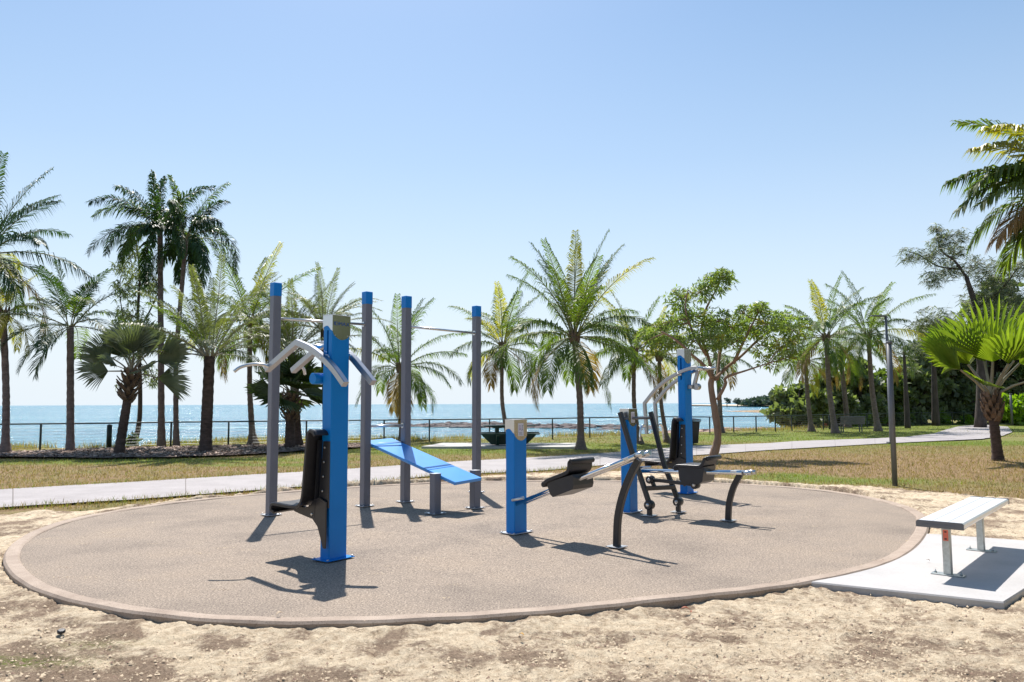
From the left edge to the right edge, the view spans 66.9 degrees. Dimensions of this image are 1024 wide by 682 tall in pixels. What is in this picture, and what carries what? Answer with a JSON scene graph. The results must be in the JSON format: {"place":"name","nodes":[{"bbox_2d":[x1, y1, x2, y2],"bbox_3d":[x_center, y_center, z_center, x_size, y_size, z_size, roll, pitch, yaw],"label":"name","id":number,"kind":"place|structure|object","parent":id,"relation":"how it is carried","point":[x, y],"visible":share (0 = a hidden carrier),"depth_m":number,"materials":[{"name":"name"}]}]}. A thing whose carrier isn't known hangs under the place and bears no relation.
{"place":"outdoors","nodes":[
{"label":"outdoors","id":0,"kind":"place"},
{"bbox_2d":[0,403,784,447],"bbox_3d":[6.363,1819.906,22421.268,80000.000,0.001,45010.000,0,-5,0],"label":"sea","id":1,"kind":"structure","parent":0,"point":[89,433],"depth_m":311.24,"materials":[{"name":"liquid"}]},
{"bbox_2d":[380,421,659,429],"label":"reef","id":2,"kind":"object","parent":1,"relation":"in","point":[449,424],"visible":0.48,"depth_m":182.71},
{"bbox_2d":[11,424,825,449],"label":"shore grass","id":3,"kind":"structure","parent":0,"point":[356,437],"depth_m":32.26,"materials":[{"name":"green plant"}]},
{"bbox_2d":[20,482,915,616],"bbox_3d":[-0.040,2.350,10.294,11.406,0.008,9.628,0,-5,0],"label":"rubber softfall surface","id":4,"kind":"object","parent":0,"point":[697,547],"visible":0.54,"depth_m":8.02,"materials":[{"name":"beige rubber"}]},
{"bbox_2d":[233,314,376,561],"bbox_3d":[-2.029,0.953,7.878,1.455,2.385,0.929,-4,-6,37],"label":"shoulder press machine","id":5,"kind":"object","parent":4,"relation":"on","point":[324,489],"visible":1,"depth_m":7.60,"materials":[{"name":"blue paint"}]},
{"bbox_2d":[260,282,485,515],"bbox_3d":[-1.347,0.831,11.420,3.994,3.194,1.952,4,-6,-44],"label":"pull up frame","id":6,"kind":"object","parent":4,"relation":"on","point":[405,453],"visible":0.98,"depth_m":11.52,"materials":[{"name":"metal"}]},
{"bbox_2d":[499,419,651,548],"bbox_3d":[0.675,1.536,8.562,1.918,1.315,0.410,-4,-6,42],"label":"sit up bench","id":7,"kind":"object","parent":4,"relation":"on","point":[576,476],"visible":1,"depth_m":8.72,"materials":[{"name":"blue paint"}]},
{"bbox_2d":[639,349,716,493],"bbox_3d":[2.889,1.347,13.146,1.329,2.415,0.775,-5,-6,43],"label":"chest press machine","id":8,"kind":"object","parent":4,"relation":"on","point":[681,444],"visible":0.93,"depth_m":13.05,"materials":[{"name":"blue paint"}]},
{"bbox_2d":[618,409,756,521],"bbox_3d":[2.343,1.623,10.388,1.900,1.425,0.720,-4,-6,38],"label":"leg press machine","id":9,"kind":"object","parent":4,"relation":"on","point":[694,475],"visible":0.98,"depth_m":10.54,"materials":[{"name":"blue paint"}]},
{"bbox_2d":[0,425,1011,506],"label":"path","id":10,"kind":"structure","parent":0,"point":[88,492],"depth_m":16.04,"materials":[{"name":"concrete"}]},
{"bbox_2d":[12,425,974,505],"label":"path joints","id":11,"kind":"object","parent":10,"relation":"on","point":[652,453],"visible":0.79,"depth_m":19.02,"materials":[{"name":"grey concrete"}]},
{"bbox_2d":[0,484,1023,681],"bbox_3d":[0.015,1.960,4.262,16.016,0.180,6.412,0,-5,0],"label":"sand","id":12,"kind":"structure","parent":0,"point":[399,648],"depth_m":5.02,"materials":[{"name":"beige sand"}]},
{"bbox_2d":[57,628,65,633],"bbox_3d":[-3.070,1.977,5.275,0.052,0.022,0.051,5,10,0],"label":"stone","id":13,"kind":"object","parent":12,"relation":"on","point":[61,631],"visible":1,"depth_m":5.26,"materials":[{"name":"grey stone"}]},
{"bbox_2d":[0,410,1023,514],"bbox_3d":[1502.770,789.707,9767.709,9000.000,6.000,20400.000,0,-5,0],"label":"ground","id":14,"kind":"structure","parent":0,"point":[1017,439],"depth_m":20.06,"materials":[{"name":"green plant"}]},
{"bbox_2d":[0,151,99,337],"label":"feather palm","id":15,"kind":"object","parent":14,"relation":"on","point":[8,270],"visible":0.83,"depth_m":25.48,"materials":[{"name":"green plant"}]},
{"bbox_2d":[108,239,168,439],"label":"casuarina tree","id":16,"kind":"object","parent":14,"relation":"on","point":[128,283],"visible":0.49,"depth_m":29.76,"materials":[{"name":"green plant"}]},
{"bbox_2d":[85,169,217,446],"bbox_3d":[-12.928,-1.281,28.441,4.492,10.444,4.022,0,-5,0],"label":"foxtail palm","id":17,"kind":"object","parent":14,"relation":"on","point":[131,241],"visible":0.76,"depth_m":28.12,"materials":[{"name":"green plant"}]},
{"bbox_2d":[0,442,359,456],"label":"mulch bed","id":18,"kind":"object","parent":14,"relation":"on","point":[96,453],"visible":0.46,"depth_m":23.63,"materials":[{"name":"brown wood"}]},
{"bbox_2d":[0,262,51,452],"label":"coconut palm","id":19,"kind":"object","parent":18,"relation":"on","point":[5,444],"visible":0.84,"depth_m":24.14,"materials":[{"name":"green plant"}]},
{"bbox_2d":[0,259,150,450],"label":"feather palm","id":20,"kind":"object","parent":18,"relation":"on","point":[69,330],"visible":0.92,"depth_m":24.97,"materials":[{"name":"green plant"}]},
{"bbox_2d":[74,316,191,452],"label":"fan palm","id":21,"kind":"object","parent":18,"relation":"on","point":[127,339],"visible":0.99,"depth_m":23.58,"materials":[{"name":"green plant"}]},
{"bbox_2d":[125,431,143,446],"bbox_3d":[-14.087,3.763,28.749,0.695,0.838,0.649,0,-5,0],"label":"shrub","id":22,"kind":"object","parent":18,"relation":"in","point":[133,437],"visible":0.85,"depth_m":28.69,"materials":[{"name":"green plant"}]},
{"bbox_2d":[94,253,289,451],"bbox_3d":[-9.851,0.464,24.494,5.565,6.302,6.040,1,-5,-13],"label":"date palm","id":23,"kind":"object","parent":18,"relation":"on","point":[201,337],"visible":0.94,"depth_m":23.97,"materials":[{"name":"green plant"}]},
{"bbox_2d":[243,351,322,447],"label":"fan palm","id":24,"kind":"object","parent":18,"relation":"on","point":[291,404],"visible":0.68,"depth_m":26.18,"materials":[{"name":"green plant"}]},
{"bbox_2d":[196,275,378,444],"bbox_3d":[-7.870,0.759,27.643,5.952,6.235,6.085,0,-5,0],"label":"date palm","id":25,"kind":"object","parent":18,"relation":"on","point":[289,333],"visible":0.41,"depth_m":27.56,"materials":[{"name":"green plant"}]},
{"bbox_2d":[255,261,395,415],"bbox_3d":[-7.015,0.631,28.638,5.300,6.628,4.985,0,-5,0],"label":"date palm","id":26,"kind":"object","parent":18,"relation":"on","point":[320,310],"visible":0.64,"depth_m":28.24,"materials":[{"name":"green plant"}]},
{"bbox_2d":[124,174,240,445],"bbox_3d":[-11.994,-1.071,28.303,4.081,9.996,4.824,0,-5,0],"label":"foxtail palm","id":27,"kind":"object","parent":14,"relation":"on","point":[194,245],"visible":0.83,"depth_m":28.14,"materials":[{"name":"green plant"}]},
{"bbox_2d":[187,241,324,444],"bbox_3d":[-10.245,0.161,29.861,5.324,7.812,4.549,-4,-6,36],"label":"coconut palm","id":28,"kind":"object","parent":14,"relation":"on","point":[222,363],"visible":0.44,"depth_m":29.64,"materials":[{"name":"green plant"}]},
{"bbox_2d":[0,451,612,509],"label":"edge grass","id":29,"kind":"structure","parent":14,"relation":"on","point":[176,497],"depth_m":13.48,"materials":[{"name":"green plant"}]},
{"bbox_2d":[349,293,467,440],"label":"coconut palm","id":30,"kind":"object","parent":14,"relation":"on","point":[419,384],"visible":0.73,"depth_m":31.76,"materials":[{"name":"green plant"}]},
{"bbox_2d":[3,480,928,628],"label":"kerb","id":31,"kind":"structure","parent":14,"relation":"on","point":[17,572],"depth_m":5.91,"materials":[{"name":"concrete"}]},
{"bbox_2d":[0,412,969,449],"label":"railing fence","id":32,"kind":"object","parent":14,"relation":"on","point":[109,435],"visible":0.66,"depth_m":31.22,"materials":[{"name":"metal"}]},
{"bbox_2d":[421,443,575,448],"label":"picnic slab","id":33,"kind":"structure","parent":14,"relation":"on","point":[503,446],"depth_m":26.37,"materials":[{"name":"concrete"}]},
{"bbox_2d":[481,425,539,444],"bbox_3d":[-0.108,3.291,27.223,2.250,0.672,1.640,0,-5,-4],"label":"picnic table","id":34,"kind":"object","parent":33,"relation":"on","point":[496,437],"visible":0.59,"depth_m":27.10,"materials":[{"name":"green paint"}]},
{"bbox_2d":[33,608,976,681],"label":"straw litter","id":35,"kind":"object","parent":14,"relation":"on","point":[478,674],"visible":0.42,"depth_m":4.64,"materials":[{"name":"beige plant"}]},
{"bbox_2d":[448,273,563,431],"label":"coconut palm","id":36,"kind":"object","parent":14,"relation":"on","point":[503,360],"visible":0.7,"depth_m":29.27,"materials":[{"name":"green plant"}]},
{"bbox_2d":[493,229,656,449],"bbox_3d":[2.142,-0.140,25.691,5.596,7.609,5.266,0,-5,0],"label":"coconut palm","id":37,"kind":"object","parent":14,"relation":"on","point":[580,372],"visible":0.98,"depth_m":25.36,"materials":[{"name":"green plant"}]},
{"bbox_2d":[212,425,1023,443],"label":"lawn grass","id":38,"kind":"structure","parent":14,"relation":"on","point":[706,436],"depth_m":35.11,"materials":[{"name":"green plant"}]},
{"bbox_2d":[581,288,677,443],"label":"coconut palm","id":39,"kind":"object","parent":14,"relation":"on","point":[614,367],"visible":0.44,"depth_m":29.05,"materials":[{"name":"green plant"}]},
{"bbox_2d":[622,306,704,442],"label":"coconut palm","id":40,"kind":"object","parent":14,"relation":"on","point":[661,406],"visible":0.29,"depth_m":29.80,"materials":[{"name":"green plant"}]},
{"bbox_2d":[692,418,700,443],"bbox_3d":[6.507,3.307,28.375,0.600,0.940,0.680,1,-5,-15],"label":"wheelie bin","id":41,"kind":"object","parent":14,"relation":"on","point":[695,427],"visible":0.31,"depth_m":28.15,"materials":[{"name":"black plastic"}]},
{"bbox_2d":[670,314,756,432],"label":"coconut palm","id":42,"kind":"object","parent":14,"relation":"on","point":[725,357],"visible":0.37,"depth_m":39.85,"materials":[{"name":"green plant"}]},
{"bbox_2d":[650,427,784,433],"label":"shore rocks","id":43,"kind":"object","parent":14,"relation":"on","point":[701,430],"depth_m":88.45,"materials":[{"name":"stone"}]},
{"bbox_2d":[631,266,812,455],"bbox_3d":[5.927,0.634,21.808,4.976,5.469,2.142,0,-5,0],"label":"broadleaf tree","id":44,"kind":"object","parent":14,"relation":"on","point":[722,276],"visible":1,"depth_m":21.76,"materials":[{"name":"green plant"}]},
{"bbox_2d":[759,381,838,428],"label":"woodland tree","id":45,"kind":"object","parent":14,"relation":"on","point":[785,402],"visible":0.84,"depth_m":47.68,"materials":[{"name":"green plant"}]},
{"bbox_2d":[772,311,844,431],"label":"coconut palm","id":46,"kind":"object","parent":14,"relation":"on","point":[807,380],"visible":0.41,"depth_m":41.66,"materials":[{"name":"green plant"}]},
{"bbox_2d":[803,366,863,426],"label":"woodland tree","id":47,"kind":"object","parent":14,"relation":"on","point":[852,399],"visible":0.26,"depth_m":50.48,"materials":[{"name":"green plant"}]},
{"bbox_2d":[778,274,892,433],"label":"coconut palm","id":48,"kind":"object","parent":14,"relation":"on","point":[828,346],"visible":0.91,"depth_m":38.56,"materials":[{"name":"green plant"}]},
{"bbox_2d":[816,317,877,427],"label":"coconut palm","id":49,"kind":"object","parent":14,"relation":"on","point":[844,395],"visible":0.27,"depth_m":47.83,"materials":[{"name":"green plant"}]},
{"bbox_2d":[840,416,865,431],"bbox_3d":[17.314,4.232,39.479,1.200,0.811,0.630,-1,-5,8],"label":"park bench","id":50,"kind":"object","parent":14,"relation":"on","point":[854,418],"visible":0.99,"depth_m":39.28,"materials":[{"name":"grey metal"}]},
{"bbox_2d":[842,413,871,425],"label":"shrub","id":51,"kind":"object","parent":14,"relation":"on","point":[869,417],"visible":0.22,"depth_m":50.71,"materials":[{"name":"green plant"}]},
{"bbox_2d":[838,357,887,425],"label":"woodland tree","id":52,"kind":"object","parent":14,"relation":"on","point":[864,398],"visible":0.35,"depth_m":51.72,"materials":[{"name":"green plant"}]},
{"bbox_2d":[819,271,935,430],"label":"coconut palm","id":53,"kind":"object","parent":14,"relation":"on","point":[878,341],"visible":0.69,"depth_m":41.30,"materials":[{"name":"green plant"}]},
{"bbox_2d":[871,315,889,442],"bbox_3d":[13.681,1.395,28.576,0.670,4.733,0.250,0,-5,0],"label":"street lamp","id":54,"kind":"object","parent":14,"relation":"on","point":[886,329],"visible":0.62,"depth_m":28.67,"materials":[{"name":"grey metal"}]},
{"bbox_2d":[879,414,888,424],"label":"shrub","id":55,"kind":"object","parent":14,"relation":"on","point":[884,419],"visible":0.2,"depth_m":51.61,"materials":[{"name":"green plant"}]},
{"bbox_2d":[858,368,915,424],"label":"woodland tree","id":56,"kind":"object","parent":14,"relation":"on","point":[899,403],"visible":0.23,"depth_m":52.70,"materials":[{"name":"green plant"}]},
{"bbox_2d":[886,341,897,485],"bbox_3d":[6.975,1.339,14.216,0.110,2.675,0.110,0,-5,0],"label":"steel post","id":57,"kind":"object","parent":14,"relation":"on","point":[891,413],"visible":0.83,"depth_m":14.18,"materials":[{"name":"grey metal"}]},
{"bbox_2d":[885,340,924,427],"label":"palm tree","id":58,"kind":"object","parent":14,"relation":"on","point":[907,422],"visible":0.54,"depth_m":45.61,"materials":[{"name":"green plant"}]},
{"bbox_2d":[811,534,1023,609],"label":"bench pad","id":59,"kind":"object","parent":14,"relation":"on","point":[993,580],"visible":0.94,"depth_m":6.67,"materials":[{"name":"concrete"}]},
{"bbox_2d":[916,496,1008,577],"bbox_3d":[4.379,1.850,7.434,0.366,0.487,2.231,-4,-6,41],"label":"backless bench","id":60,"kind":"object","parent":59,"relation":"on","point":[963,515],"visible":1,"depth_m":7.01,"materials":[{"name":"metal"}]},
{"bbox_2d":[895,356,943,424],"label":"woodland tree","id":61,"kind":"object","parent":14,"relation":"on","point":[919,389],"visible":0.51,"depth_m":53.64,"materials":[{"name":"green plant"}]},
{"bbox_2d":[908,336,939,425],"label":"palm tree","id":62,"kind":"object","parent":14,"relation":"on","point":[935,415],"visible":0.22,"depth_m":50.57,"materials":[{"name":"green plant"}]},
{"bbox_2d":[895,339,958,423],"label":"woodland tree","id":63,"kind":"object","parent":14,"relation":"on","point":[949,384],"visible":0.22,"depth_m":54.84,"materials":[{"name":"green plant"}]},
{"bbox_2d":[912,324,976,421],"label":"woodland tree","id":64,"kind":"object","parent":14,"relation":"on","point":[963,380],"visible":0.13,"depth_m":55.85,"materials":[{"name":"green plant"}]},
{"bbox_2d":[940,411,953,423],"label":"shrub","id":65,"kind":"object","parent":14,"relation":"on","point":[943,421],"visible":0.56,"depth_m":53.93,"materials":[{"name":"green plant"}]},
{"bbox_2d":[896,223,1023,426],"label":"casuarina tree","id":66,"kind":"object","parent":14,"relation":"on","point":[980,420],"visible":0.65,"depth_m":46.29,"materials":[{"name":"green plant"}]},
{"bbox_2d":[956,415,973,423],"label":"shrub","id":67,"kind":"object","parent":14,"relation":"on","point":[967,421],"visible":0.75,"depth_m":53.83,"materials":[{"name":"green plant"}]},
{"bbox_2d":[917,296,1023,460],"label":"fan palm","id":68,"kind":"object","parent":14,"relation":"on","point":[948,346],"visible":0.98,"depth_m":19.89,"materials":[{"name":"green plant"}]},
{"bbox_2d":[941,298,1019,419],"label":"woodland tree","id":69,"kind":"object","parent":14,"relation":"on","point":[965,393],"visible":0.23,"depth_m":55.57,"materials":[{"name":"green plant"}]},
{"bbox_2d":[940,118,1023,279],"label":"coconut palm","id":70,"kind":"object","parent":14,"relation":"on","point":[1011,175],"visible":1,"depth_m":15.93,"materials":[{"name":"green plant"}]},
{"bbox_2d":[967,277,1013,422],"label":"woodland tree","id":71,"kind":"object","parent":14,"relation":"on","point":[997,368],"visible":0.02,"depth_m":57.74,"materials":[{"name":"green plant"}]},
{"bbox_2d":[989,278,1023,394],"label":"woodland tree","id":72,"kind":"object","parent":14,"relation":"on","point":[1018,373],"visible":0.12,"depth_m":55.40,"materials":[{"name":"green plant"}]},
{"bbox_2d":[999,358,1016,393],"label":"woodland tree","id":73,"kind":"object","parent":14,"relation":"on","point":[1012,376],"visible":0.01,"depth_m":57.22,"materials":[{"name":"green plant"}]},
{"bbox_2d":[997,303,1023,395],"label":"woodland tree","id":74,"kind":"object","parent":14,"relation":"on","point":[1002,364],"visible":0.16,"depth_m":55.93,"materials":[{"name":"green plant"}]},
{"bbox_2d":[1009,393,1013,424],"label":"park post","id":75,"kind":"object","parent":14,"relation":"on","point":[1011,407],"visible":1,"depth_m":49.97,"materials":[{"name":"grey metal"}]},
{"bbox_2d":[1002,392,1023,425],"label":"shrub","id":76,"kind":"object","parent":14,"relation":"on","point":[1018,408],"visible":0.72,"depth_m":50.57,"materials":[{"name":"green plant"}]},
{"bbox_2d":[0,471,1023,566],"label":"sand","id":77,"kind":"structure","parent":0,"point":[22,524],"depth_m":11.38,"materials":[{"name":"beige sand"}]},
{"bbox_2d":[0,0,1023,405],"label":"sky","id":78,"kind":"structure","parent":0,"point":[414,148],"materials":[{"name":"blue"}]},
{"bbox_2d":[695,404,742,405],"bbox_3d":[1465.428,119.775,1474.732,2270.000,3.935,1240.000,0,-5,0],"label":"headland","id":79,"kind":"structure","parent":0,"point":[722,404],"depth_m":1942.53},
{"bbox_2d":[732,398,742,406],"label":"distant tree","id":80,"kind":"object","parent":79,"relation":"on","point":[736,401],"visible":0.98,"depth_m":1046.09,"materials":[{"name":"green plant"}]},
{"bbox_2d":[738,395,773,406],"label":"headland woods","id":81,"kind":"object","parent":79,"relation":"on","point":[761,401],"visible":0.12,"depth_m":1033.55,"materials":[{"name":"green plant"}]}
]}

